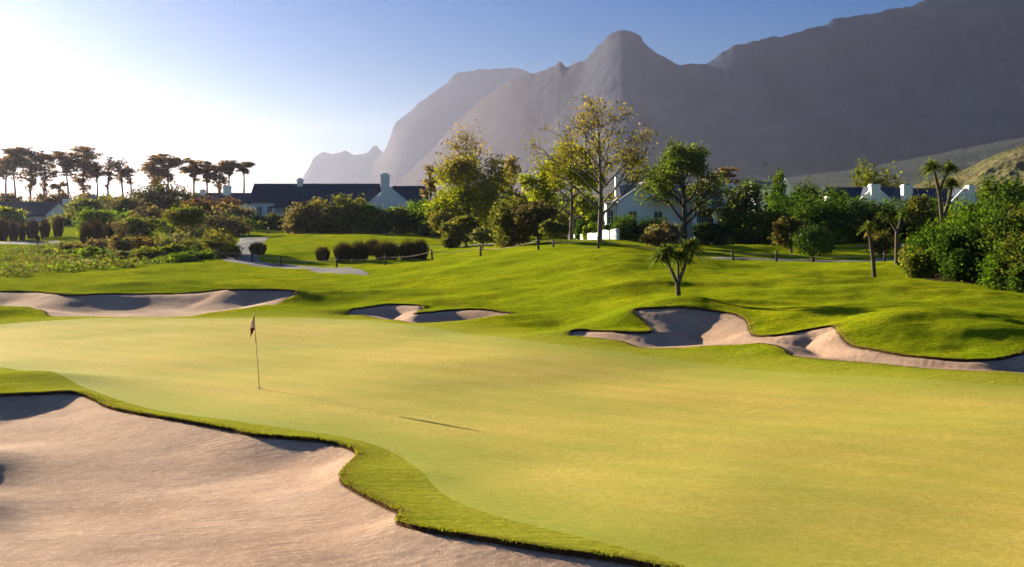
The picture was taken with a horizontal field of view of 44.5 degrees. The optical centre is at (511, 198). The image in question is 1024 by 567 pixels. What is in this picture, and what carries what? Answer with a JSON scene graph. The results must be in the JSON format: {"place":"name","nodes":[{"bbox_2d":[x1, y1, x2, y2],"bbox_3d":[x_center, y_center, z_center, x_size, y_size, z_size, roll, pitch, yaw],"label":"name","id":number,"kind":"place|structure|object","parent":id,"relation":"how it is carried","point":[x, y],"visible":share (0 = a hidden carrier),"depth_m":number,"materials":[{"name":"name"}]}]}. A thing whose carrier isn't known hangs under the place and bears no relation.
{"place":"outdoors","nodes":[
{"label":"outdoors","id":0,"kind":"place"},
{"bbox_2d":[222,237,368,274],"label":"path","id":1,"kind":"structure","parent":0,"point":[244,243],"depth_m":101.90,"materials":[{"name":"grey concrete"}]},
{"bbox_2d":[303,145,382,183],"bbox_3d":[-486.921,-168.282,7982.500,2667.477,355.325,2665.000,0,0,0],"label":"mountain","id":2,"kind":"structure","parent":0,"point":[344,167],"depth_m":6842.42,"materials":[{"name":"grey stone"}]},
{"bbox_2d":[373,68,532,186],"bbox_3d":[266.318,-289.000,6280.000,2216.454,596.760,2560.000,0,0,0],"label":"mountain","id":3,"kind":"structure","parent":0,"point":[421,129],"depth_m":5480.07,"materials":[{"name":"grey stone"}]},
{"bbox_2d":[0,0,922,199],"label":"sky","id":4,"kind":"structure","parent":0,"point":[273,85],"materials":[{"name":"blue"}]},
{"bbox_2d":[0,200,1023,566],"bbox_3d":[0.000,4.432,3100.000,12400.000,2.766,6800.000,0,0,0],"label":"ground","id":5,"kind":"structure","parent":0,"point":[558,292],"depth_m":55.13,"materials":[{"name":"green plant"}]},
{"bbox_2d":[0,147,19,193],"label":"pine tree","id":6,"kind":"object","parent":5,"relation":"on","point":[5,168],"visible":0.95,"depth_m":298.71,"materials":[{"name":"brown plant"}]},
{"bbox_2d":[0,205,30,225],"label":"shrub","id":7,"kind":"object","parent":5,"relation":"on","point":[11,214],"visible":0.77,"depth_m":203.43,"materials":[{"name":"green plant"}]},
{"bbox_2d":[0,146,31,197],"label":"pine tree","id":8,"kind":"object","parent":5,"relation":"on","point":[19,148],"visible":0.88,"depth_m":298.59,"materials":[{"name":"brown plant"}]},
{"bbox_2d":[6,146,45,201],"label":"pine tree","id":9,"kind":"object","parent":5,"relation":"on","point":[31,175],"visible":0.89,"depth_m":299.39,"materials":[{"name":"brown plant"}]},
{"bbox_2d":[0,198,70,221],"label":"cottage","id":10,"kind":"structure","parent":5,"relation":"on","point":[41,210],"depth_m":233.66,"materials":[{"name":"paint"}]},
{"bbox_2d":[28,151,61,200],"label":"pine tree","id":11,"kind":"object","parent":5,"relation":"on","point":[49,163],"visible":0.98,"depth_m":299.53,"materials":[{"name":"brown plant"}]},
{"bbox_2d":[47,149,79,195],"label":"pine tree","id":12,"kind":"object","parent":5,"relation":"on","point":[61,155],"visible":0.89,"depth_m":299.33,"materials":[{"name":"brown plant"}]},
{"bbox_2d":[55,145,103,191],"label":"pine tree","id":13,"kind":"object","parent":5,"relation":"on","point":[84,161],"visible":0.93,"depth_m":299.24,"materials":[{"name":"brown plant"}]},
{"bbox_2d":[59,194,102,213],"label":"shrub","id":14,"kind":"object","parent":5,"relation":"on","point":[73,205],"visible":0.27,"depth_m":222.75,"materials":[{"name":"green plant"}]},
{"bbox_2d":[69,206,117,233],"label":"shrub","id":15,"kind":"object","parent":5,"relation":"on","point":[91,215],"visible":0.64,"depth_m":163.76,"materials":[{"name":"green plant"}]},
{"bbox_2d":[0,236,212,277],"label":"heather","id":16,"kind":"object","parent":5,"relation":"on","point":[17,266],"visible":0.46,"depth_m":100.47,"materials":[{"name":"green plant"}]},
{"bbox_2d":[98,156,117,193],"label":"pine tree","id":17,"kind":"object","parent":5,"relation":"on","point":[108,167],"visible":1,"depth_m":299.83,"materials":[{"name":"brown plant"}]},
{"bbox_2d":[104,234,136,251],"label":"shrub","id":18,"kind":"object","parent":5,"relation":"on","point":[124,244],"visible":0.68,"depth_m":111.69,"materials":[{"name":"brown plant"}]},
{"bbox_2d":[99,192,153,217],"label":"shrub","id":19,"kind":"object","parent":5,"relation":"on","point":[119,203],"visible":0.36,"depth_m":188.22,"materials":[{"name":"green plant"}]},
{"bbox_2d":[114,213,163,238],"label":"shrub","id":20,"kind":"object","parent":5,"relation":"on","point":[141,226],"visible":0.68,"depth_m":149.24,"materials":[{"name":"green plant"}]},
{"bbox_2d":[127,203,164,228],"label":"shrub","id":21,"kind":"object","parent":5,"relation":"on","point":[148,212],"visible":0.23,"depth_m":170.44,"materials":[{"name":"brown plant"}]},
{"bbox_2d":[0,290,294,316],"bbox_3d":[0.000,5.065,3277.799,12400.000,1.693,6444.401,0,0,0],"label":"sand bunker","id":22,"kind":"object","parent":5,"relation":"in","point":[152,305],"visible":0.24,"depth_m":65.38},
{"bbox_2d":[134,154,176,190],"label":"pine tree","id":23,"kind":"object","parent":5,"relation":"on","point":[151,167],"visible":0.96,"depth_m":298.66,"materials":[{"name":"brown plant"}]},
{"bbox_2d":[123,175,201,215],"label":"shrub","id":24,"kind":"object","parent":5,"relation":"on","point":[169,198],"visible":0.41,"depth_m":202.74,"materials":[{"name":"green plant"}]},
{"bbox_2d":[148,153,185,188],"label":"pine tree","id":25,"kind":"object","parent":5,"relation":"on","point":[175,162],"visible":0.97,"depth_m":299.45,"materials":[{"name":"brown plant"}]},
{"bbox_2d":[156,251,198,262],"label":"shrub","id":26,"kind":"object","parent":5,"relation":"on","point":[180,257],"visible":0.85,"depth_m":102.44,"materials":[{"name":"green plant"}]},
{"bbox_2d":[156,204,209,236],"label":"shrub","id":27,"kind":"object","parent":5,"relation":"on","point":[186,218],"visible":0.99,"depth_m":121.24,"materials":[{"name":"green plant"}]},
{"bbox_2d":[176,157,208,192],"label":"pine tree","id":28,"kind":"object","parent":5,"relation":"on","point":[192,169],"visible":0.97,"depth_m":299.14,"materials":[{"name":"brown plant"}]},
{"bbox_2d":[199,161,218,192],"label":"pine tree","id":29,"kind":"object","parent":5,"relation":"on","point":[206,166],"visible":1,"depth_m":299.64,"materials":[{"name":"brown plant"}]},
{"bbox_2d":[179,195,241,224],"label":"shrub","id":30,"kind":"object","parent":5,"relation":"on","point":[206,205],"visible":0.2,"depth_m":186.77,"materials":[{"name":"brown plant"}]},
{"bbox_2d":[199,226,235,258],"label":"shrub","id":31,"kind":"object","parent":5,"relation":"on","point":[213,243],"visible":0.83,"depth_m":107.62,"materials":[{"name":"green plant"}]},
{"bbox_2d":[191,185,250,215],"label":"cottage","id":32,"kind":"structure","parent":5,"relation":"on","point":[244,198],"depth_m":242.91,"materials":[{"name":"paint"}]},
{"bbox_2d":[206,160,236,192],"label":"pine tree","id":33,"kind":"object","parent":5,"relation":"on","point":[221,179],"visible":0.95,"depth_m":299.50,"materials":[{"name":"brown plant"}]},
{"bbox_2d":[198,211,253,237],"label":"shrub","id":34,"kind":"object","parent":5,"relation":"on","point":[230,224],"visible":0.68,"depth_m":153.57,"materials":[{"name":"green plant"}]},
{"bbox_2d":[211,202,259,223],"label":"shrub","id":35,"kind":"object","parent":5,"relation":"on","point":[231,208],"visible":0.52,"depth_m":179.22,"materials":[{"name":"green plant"}]},
{"bbox_2d":[258,212,282,229],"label":"hedge bush","id":36,"kind":"object","parent":5,"relation":"on","point":[271,219],"visible":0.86,"depth_m":175.06,"materials":[{"name":"green plant"}]},
{"bbox_2d":[279,201,313,233],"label":"shrub","id":37,"kind":"object","parent":5,"relation":"on","point":[295,223],"visible":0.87,"depth_m":158.85,"materials":[{"name":"green plant"}]},
{"bbox_2d":[299,196,333,233],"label":"shrub","id":38,"kind":"object","parent":5,"relation":"on","point":[316,221],"visible":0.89,"depth_m":158.86,"materials":[{"name":"green plant"}]},
{"bbox_2d":[0,394,636,566],"bbox_3d":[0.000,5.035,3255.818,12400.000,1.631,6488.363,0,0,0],"label":"sand bunker","id":39,"kind":"object","parent":5,"relation":"in","point":[84,482],"visible":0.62,"depth_m":23.46},
{"bbox_2d":[248,173,427,231],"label":"cottage","id":40,"kind":"structure","parent":5,"relation":"on","point":[270,198],"depth_m":187.11,"materials":[{"name":"paint"}]},
{"bbox_2d":[333,239,354,261],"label":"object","id":41,"kind":"object","parent":5,"relation":"on","point":[342,253],"visible":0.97,"depth_m":112.47,"materials":[{"name":"green plant"}]},
{"bbox_2d":[320,191,368,232],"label":"shrub","id":42,"kind":"object","parent":5,"relation":"on","point":[343,212],"visible":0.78,"depth_m":157.08,"materials":[{"name":"green plant"}]},
{"bbox_2d":[351,238,369,260],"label":"reed tuft","id":43,"kind":"object","parent":5,"relation":"on","point":[362,251],"visible":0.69,"depth_m":113.45,"materials":[{"name":"green plant"}]},
{"bbox_2d":[350,202,399,233],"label":"shrub","id":44,"kind":"object","parent":5,"relation":"on","point":[377,221],"visible":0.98,"depth_m":154.84,"materials":[{"name":"green plant"}]},
{"bbox_2d":[373,239,398,259],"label":"reed tuft","id":45,"kind":"object","parent":5,"relation":"on","point":[388,249],"visible":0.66,"depth_m":112.33,"materials":[{"name":"green plant"}]},
{"bbox_2d":[386,204,411,233],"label":"shrub","id":46,"kind":"object","parent":5,"relation":"on","point":[400,212],"visible":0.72,"depth_m":156.17,"materials":[{"name":"green plant"}]},
{"bbox_2d":[397,237,414,259],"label":"reed tuft","id":47,"kind":"object","parent":5,"relation":"on","point":[405,249],"visible":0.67,"depth_m":111.49,"materials":[{"name":"green plant"}]},
{"bbox_2d":[398,207,428,233],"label":"shrub","id":48,"kind":"object","parent":5,"relation":"on","point":[411,220],"visible":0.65,"depth_m":153.29,"materials":[{"name":"green plant"}]},
{"bbox_2d":[412,235,429,259],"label":"reed tuft","id":49,"kind":"object","parent":5,"relation":"on","point":[421,246],"visible":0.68,"depth_m":111.49,"materials":[{"name":"green plant"}]},
{"bbox_2d":[419,164,437,202],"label":"sparse tree","id":50,"kind":"object","parent":5,"relation":"on","point":[431,187],"visible":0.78,"depth_m":159.63,"materials":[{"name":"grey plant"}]},
{"bbox_2d":[349,305,508,322],"bbox_3d":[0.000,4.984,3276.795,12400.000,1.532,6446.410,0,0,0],"label":"sand bunker","id":51,"kind":"object","parent":5,"relation":"in","point":[400,312],"visible":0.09,"depth_m":57.07},
{"bbox_2d":[428,209,455,237],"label":"shrub","id":52,"kind":"object","parent":5,"relation":"on","point":[437,218],"visible":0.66,"depth_m":145.26,"materials":[{"name":"green plant"}]},
{"bbox_2d":[440,228,462,247],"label":"shrub","id":53,"kind":"object","parent":5,"relation":"on","point":[447,241],"visible":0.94,"depth_m":120.49,"materials":[{"name":"green plant"}]},
{"bbox_2d":[438,214,488,245],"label":"shrub","id":54,"kind":"object","parent":5,"relation":"on","point":[464,225],"visible":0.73,"depth_m":120.77,"materials":[{"name":"green plant"}]},
{"bbox_2d":[416,119,518,230],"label":"autumn tree","id":55,"kind":"object","parent":5,"relation":"on","point":[462,173],"visible":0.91,"depth_m":149.03,"materials":[{"name":"green plant"}]},
{"bbox_2d":[466,227,494,249],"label":"shrub","id":56,"kind":"object","parent":5,"relation":"on","point":[479,235],"visible":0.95,"depth_m":111.59,"materials":[{"name":"green plant"}]},
{"bbox_2d":[485,192,532,247],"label":"shrub","id":57,"kind":"object","parent":5,"relation":"on","point":[503,223],"visible":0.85,"depth_m":107.45,"materials":[{"name":"green plant"}]},
{"bbox_2d":[0,318,1023,566],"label":"putting green","id":58,"kind":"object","parent":5,"relation":"on","point":[690,464],"visible":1,"depth_m":29.96,"materials":[{"name":"green plant"}]},
{"bbox_2d":[498,155,530,195],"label":"sparse tree","id":59,"kind":"object","parent":5,"relation":"on","point":[513,165],"visible":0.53,"depth_m":157.36,"materials":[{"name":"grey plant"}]},
{"bbox_2d":[504,198,567,243],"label":"tree","id":60,"kind":"object","parent":5,"relation":"on","point":[532,215],"visible":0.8,"depth_m":104.90,"materials":[{"name":"green plant"}]},
{"bbox_2d":[538,219,571,246],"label":"ball tree","id":61,"kind":"object","parent":5,"relation":"on","point":[551,229],"visible":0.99,"depth_m":95.43,"materials":[{"name":"green plant"}]},
{"bbox_2d":[512,136,608,239],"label":"yellow green tree","id":62,"kind":"object","parent":5,"relation":"on","point":[582,205],"visible":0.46,"depth_m":114.38,"materials":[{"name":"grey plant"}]},
{"bbox_2d":[519,93,666,241],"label":"tall open tree","id":63,"kind":"object","parent":5,"relation":"on","point":[570,155],"visible":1,"depth_m":104.94,"materials":[{"name":"green plant"}]},
{"bbox_2d":[568,228,618,239],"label":"garden wall","id":64,"kind":"structure","parent":5,"relation":"on","point":[611,234],"depth_m":113.43,"materials":[{"name":"paint"}]},
{"bbox_2d":[610,214,634,239],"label":"shrub","id":65,"kind":"object","parent":5,"relation":"on","point":[623,227],"visible":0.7,"depth_m":118.55,"materials":[{"name":"green plant"}]},
{"bbox_2d":[630,215,653,240],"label":"hedge bush","id":66,"kind":"object","parent":5,"relation":"on","point":[642,224],"visible":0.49,"depth_m":121.53,"materials":[{"name":"green plant"}]},
{"bbox_2d":[639,221,687,247],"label":"shrub","id":67,"kind":"object","parent":5,"relation":"on","point":[659,235],"visible":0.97,"depth_m":99.57,"materials":[{"name":"green plant"}]},
{"bbox_2d":[646,237,706,295],"bbox_3d":[7.018,2.928,53.359,2.813,2.643,2.101,0,0,0],"label":"tree aloe","id":68,"kind":"object","parent":5,"relation":"on","point":[663,254],"visible":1,"depth_m":53.11,"materials":[{"name":"green plant"}]},
{"bbox_2d":[629,136,755,243],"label":"willow tree","id":69,"kind":"object","parent":5,"relation":"on","point":[689,159],"visible":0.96,"depth_m":124.56,"materials":[{"name":"plant"}]},
{"bbox_2d":[691,221,717,245],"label":"hedge bush","id":70,"kind":"object","parent":5,"relation":"on","point":[705,229],"visible":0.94,"depth_m":121.60,"materials":[{"name":"green plant"}]},
{"bbox_2d":[710,222,734,244],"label":"hedge bush","id":71,"kind":"object","parent":5,"relation":"on","point":[720,235],"visible":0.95,"depth_m":121.66,"materials":[{"name":"green plant"}]},
{"bbox_2d":[720,205,764,244],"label":"shrub","id":72,"kind":"object","parent":5,"relation":"on","point":[733,223],"visible":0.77,"depth_m":121.34,"materials":[{"name":"green plant"}]},
{"bbox_2d":[721,169,769,231],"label":"shrub","id":73,"kind":"object","parent":5,"relation":"on","point":[752,199],"visible":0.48,"depth_m":139.15,"materials":[{"name":"green plant"}]},
{"bbox_2d":[727,204,800,245],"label":"shrub","id":74,"kind":"object","parent":5,"relation":"on","point":[769,216],"visible":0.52,"depth_m":119.98,"materials":[{"name":"green plant"}]},
{"bbox_2d":[761,158,787,210],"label":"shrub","id":75,"kind":"object","parent":5,"relation":"on","point":[778,177],"visible":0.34,"depth_m":149.46,"materials":[{"name":"green plant"}]},
{"bbox_2d":[767,213,806,252],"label":"shrub","id":76,"kind":"object","parent":5,"relation":"on","point":[784,226],"visible":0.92,"depth_m":103.57,"materials":[{"name":"green plant"}]},
{"bbox_2d":[758,187,821,219],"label":"shrub","id":77,"kind":"object","parent":5,"relation":"on","point":[779,203],"visible":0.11,"depth_m":129.61,"materials":[{"name":"green plant"}]},
{"bbox_2d":[570,308,1023,372],"bbox_3d":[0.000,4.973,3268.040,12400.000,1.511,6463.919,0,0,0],"label":"sand bunker","id":78,"kind":"object","parent":5,"relation":"in","point":[676,327],"visible":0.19,"depth_m":46.18},
{"bbox_2d":[789,222,836,261],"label":"glossy bush","id":79,"kind":"object","parent":5,"relation":"on","point":[814,240],"visible":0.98,"depth_m":87.28,"materials":[{"name":"green plant"}]},
{"bbox_2d":[774,192,867,244],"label":"shrub","id":80,"kind":"object","parent":5,"relation":"on","point":[817,213],"visible":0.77,"depth_m":121.96,"materials":[{"name":"green plant"}]},
{"bbox_2d":[823,192,888,243],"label":"shrub","id":81,"kind":"object","parent":5,"relation":"on","point":[861,209],"visible":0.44,"depth_m":125.04,"materials":[{"name":"green plant"}]},
{"bbox_2d":[848,157,887,186],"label":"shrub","id":82,"kind":"object","parent":5,"relation":"on","point":[866,179],"visible":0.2,"depth_m":204.69,"materials":[{"name":"green plant"}]},
{"bbox_2d":[858,220,880,276],"bbox_3d":[18.237,2.640,63.989,1.253,3.152,1.199,0,0,-30],"label":"tree aloe","id":83,"kind":"object","parent":5,"relation":"on","point":[869,231],"visible":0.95,"depth_m":63.93,"materials":[{"name":"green plant"}]},
{"bbox_2d":[864,228,894,255],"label":"shrub","id":84,"kind":"object","parent":5,"relation":"on","point":[881,240],"visible":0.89,"depth_m":99.85,"materials":[{"name":"green plant"}]},
{"bbox_2d":[854,194,905,238],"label":"shrub","id":85,"kind":"object","parent":5,"relation":"on","point":[892,212],"visible":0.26,"depth_m":126.98,"materials":[{"name":"green plant"}]},
{"bbox_2d":[875,210,910,264],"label":"tree aloe","id":86,"kind":"object","parent":5,"relation":"on","point":[897,229],"visible":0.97,"depth_m":69.97,"materials":[{"name":"green plant"}]},
{"bbox_2d":[819,183,978,227],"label":"cottage","id":87,"kind":"structure","parent":5,"relation":"on","point":[874,191],"depth_m":173.12,"materials":[{"name":"paint"}]},
{"bbox_2d":[897,246,942,277],"bbox_3d":[20.931,3.280,63.915,2.358,1.820,2.409,0,0,24],"label":"shrub","id":88,"kind":"object","parent":5,"relation":"on","point":[913,264],"visible":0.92,"depth_m":63.54,"materials":[{"name":"green plant"}]},
{"bbox_2d":[902,186,943,237],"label":"shrub","id":89,"kind":"object","parent":5,"relation":"on","point":[919,210],"visible":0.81,"depth_m":125.49,"materials":[{"name":"green plant"}]},
{"bbox_2d":[895,216,958,271],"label":"shrub","id":90,"kind":"object","parent":5,"relation":"on","point":[918,241],"visible":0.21,"depth_m":65.88,"materials":[{"name":"green plant"}]},
{"bbox_2d":[911,156,963,225],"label":"tree aloe","id":91,"kind":"object","parent":5,"relation":"on","point":[949,167],"visible":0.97,"depth_m":78.06,"materials":[{"name":"green plant"}]},
{"bbox_2d":[919,220,978,277],"bbox_3d":[22.239,2.584,62.775,3.494,3.093,3.293,0,0,-32],"label":"shrub","id":92,"kind":"object","parent":5,"relation":"on","point":[943,245],"visible":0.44,"depth_m":62.59,"materials":[{"name":"green plant"}]},
{"bbox_2d":[938,248,983,281],"bbox_3d":[21.937,3.156,61.003,2.587,1.967,2.601,0,0,33],"label":"shrub","id":93,"kind":"object","parent":5,"relation":"on","point":[953,268],"visible":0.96,"depth_m":60.56,"materials":[{"name":"green plant"}]},
{"bbox_2d":[936,189,997,234],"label":"shrub","id":94,"kind":"object","parent":5,"relation":"on","point":[967,213],"visible":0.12,"depth_m":68.05,"materials":[{"name":"green plant"}]},
{"bbox_2d":[943,196,993,226],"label":"shrub","id":95,"kind":"object","parent":5,"relation":"on","point":[963,207],"visible":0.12,"depth_m":117.77,"materials":[{"name":"green plant"}]},
{"bbox_2d":[949,208,1012,278],"bbox_3d":[23.247,2.174,62.109,3.451,3.812,3.268,0,0,28],"label":"shrub","id":96,"kind":"object","parent":5,"relation":"on","point":[969,234],"visible":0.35,"depth_m":61.85,"materials":[{"name":"green plant"}]},
{"bbox_2d":[961,237,1013,290],"bbox_3d":[22.649,3.040,58.062,3.098,2.606,2.754,0,0,30],"label":"shrub","id":97,"kind":"object","parent":5,"relation":"on","point":[993,272],"visible":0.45,"depth_m":57.66,"materials":[{"name":"green plant"}]},
{"bbox_2d":[968,199,1023,275],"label":"shrub","id":98,"kind":"object","parent":5,"relation":"on","point":[1006,225],"visible":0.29,"depth_m":60.83,"materials":[{"name":"green plant"}]},
{"bbox_2d":[972,170,1023,215],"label":"shrub","id":99,"kind":"object","parent":5,"relation":"on","point":[999,188],"visible":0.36,"depth_m":119.29,"materials":[{"name":"green plant"}]},
{"bbox_2d":[979,188,1019,221],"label":"shrub","id":100,"kind":"object","parent":5,"relation":"on","point":[995,202],"visible":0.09,"depth_m":109.34,"materials":[{"name":"green plant"}]},
{"bbox_2d":[993,218,1023,289],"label":"shrub","id":101,"kind":"object","parent":5,"relation":"on","point":[1012,245],"visible":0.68,"depth_m":56.92,"materials":[{"name":"green plant"}]},
{"bbox_2d":[1000,260,1023,292],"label":"shrub","id":102,"kind":"object","parent":5,"relation":"on","point":[1015,279],"visible":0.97,"depth_m":54.27,"materials":[{"name":"green plant"}]},
{"bbox_2d":[603,173,738,242],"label":"gabled house","id":103,"kind":"structure","parent":0,"point":[623,205],"depth_m":142.00,"materials":[{"name":"paint"}]},
{"bbox_2d":[395,0,1023,200],"bbox_3d":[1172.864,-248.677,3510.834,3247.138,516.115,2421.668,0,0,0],"label":"mountain","id":104,"kind":"structure","parent":0,"point":[923,78],"depth_m":2679.75,"materials":[{"name":"grey stone"}]},
{"bbox_2d":[582,247,900,261],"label":"path","id":105,"kind":"structure","parent":0,"point":[808,260],"depth_m":91.20,"materials":[{"name":"grey concrete"}]},
{"bbox_2d":[559,137,1023,201],"bbox_3d":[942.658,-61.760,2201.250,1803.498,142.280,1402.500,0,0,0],"label":"hill","id":106,"kind":"structure","parent":0,"point":[965,158],"depth_m":2033.12,"materials":[{"name":"green plant"}]},
{"bbox_2d":[913,145,1023,198],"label":"hill","id":107,"kind":"structure","parent":0,"point":[1010,162],"depth_m":533.25,"materials":[{"name":"green plant"}]},
{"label":"rope post","id":108,"kind":"object","parent":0,"visible":0},
{"bbox_2d":[219,239,882,261],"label":"fence rope","id":109,"kind":"object","parent":108,"relation":"attached to","point":[563,242],"visible":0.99,"depth_m":82.09,"materials":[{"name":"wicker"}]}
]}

